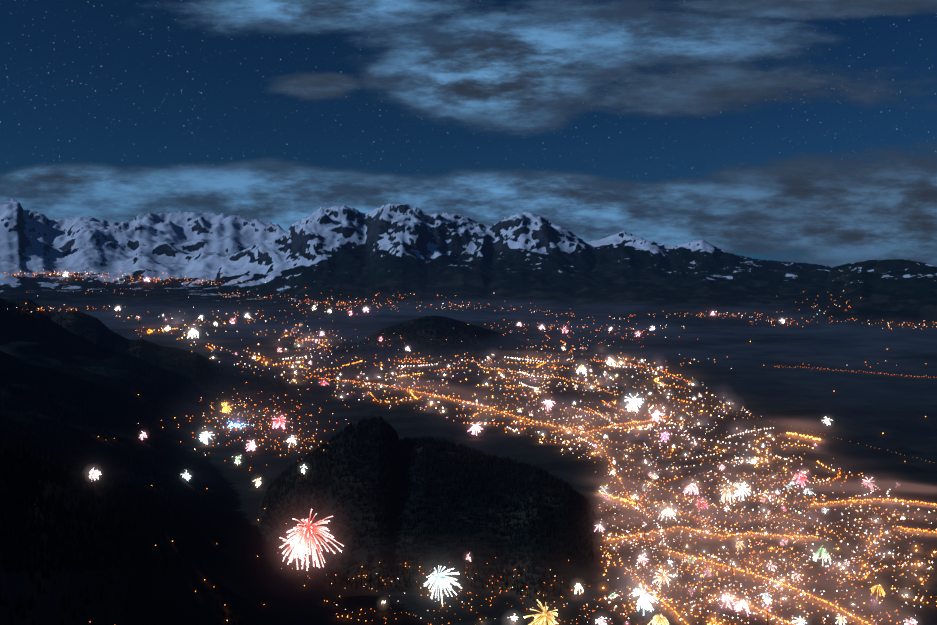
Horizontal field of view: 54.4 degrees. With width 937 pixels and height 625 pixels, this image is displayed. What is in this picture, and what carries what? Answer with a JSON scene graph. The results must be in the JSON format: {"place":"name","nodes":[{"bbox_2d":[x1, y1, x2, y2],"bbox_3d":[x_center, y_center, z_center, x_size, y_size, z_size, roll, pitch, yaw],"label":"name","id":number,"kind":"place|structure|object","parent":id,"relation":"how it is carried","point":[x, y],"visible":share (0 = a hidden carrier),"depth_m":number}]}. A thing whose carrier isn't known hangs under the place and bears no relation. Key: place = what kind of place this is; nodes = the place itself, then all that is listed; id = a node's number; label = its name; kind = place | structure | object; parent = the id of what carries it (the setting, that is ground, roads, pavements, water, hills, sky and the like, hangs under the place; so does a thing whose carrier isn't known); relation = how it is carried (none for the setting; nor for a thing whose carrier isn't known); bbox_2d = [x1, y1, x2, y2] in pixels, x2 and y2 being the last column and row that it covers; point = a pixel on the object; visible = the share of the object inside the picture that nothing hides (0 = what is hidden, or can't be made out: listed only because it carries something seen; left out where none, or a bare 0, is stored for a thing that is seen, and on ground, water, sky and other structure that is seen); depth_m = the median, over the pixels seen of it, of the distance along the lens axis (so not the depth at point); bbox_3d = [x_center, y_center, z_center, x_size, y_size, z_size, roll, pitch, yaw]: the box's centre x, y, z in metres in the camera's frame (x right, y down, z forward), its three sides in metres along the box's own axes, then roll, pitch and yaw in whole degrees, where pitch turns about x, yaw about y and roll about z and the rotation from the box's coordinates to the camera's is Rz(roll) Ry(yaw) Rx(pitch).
{"place":"outdoors","nodes":[
{"label":"outdoors","id":0,"kind":"place"},
{"bbox_2d":[0,199,936,624],"bbox_3d":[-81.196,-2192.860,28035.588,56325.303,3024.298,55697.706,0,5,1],"label":"terrain","id":1,"kind":"structure","parent":0,"point":[504,273],"depth_m":8318.75},
{"bbox_2d":[0,300,300,424],"bbox_3d":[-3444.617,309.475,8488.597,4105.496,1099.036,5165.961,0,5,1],"label":"spur crest conifers","id":2,"kind":"object","parent":1,"relation":"on","point":[140,357],"depth_m":8873.24},
{"bbox_2d":[260,416,595,601],"bbox_3d":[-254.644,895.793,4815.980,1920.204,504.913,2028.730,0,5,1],"label":"hill conifers","id":3,"kind":"object","parent":1,"relation":"on","point":[423,441],"depth_m":4531.31},
{"bbox_2d":[325,316,550,384],"bbox_3d":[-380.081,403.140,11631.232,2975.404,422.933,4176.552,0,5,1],"label":"hill conifers","id":4,"kind":"object","parent":1,"relation":"on","point":[398,351],"depth_m":12564.63},
{"bbox_2d":[4,271,936,624],"bbox_3d":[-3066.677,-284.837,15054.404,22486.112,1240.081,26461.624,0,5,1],"label":"building lights","id":5,"kind":"object","parent":1,"relation":"on","point":[606,453],"visible":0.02,"depth_m":6647.47},
{"bbox_2d":[165,300,936,616],"bbox_3d":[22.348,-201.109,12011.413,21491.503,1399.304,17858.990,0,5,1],"label":"street lights","id":6,"kind":"object","parent":1,"relation":"on","point":[865,599],"depth_m":4707.01},
{"bbox_2d":[0,0,936,267],"bbox_3d":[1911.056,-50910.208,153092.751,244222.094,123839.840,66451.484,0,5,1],"label":"sky","id":7,"kind":"structure","parent":0,"point":[792,130],"depth_m":178906.19},
{"bbox_2d":[62,272,917,624],"bbox_3d":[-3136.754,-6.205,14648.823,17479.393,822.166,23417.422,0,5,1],"label":"fireworks","id":8,"kind":"object","parent":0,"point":[438,580],"visible":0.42,"depth_m":4014.93},
{"bbox_2d":[170,304,935,624],"bbox_3d":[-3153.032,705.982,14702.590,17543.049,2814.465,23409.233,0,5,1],"label":"buildings","id":9,"kind":"structure","parent":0,"point":[775,488],"depth_m":4784.63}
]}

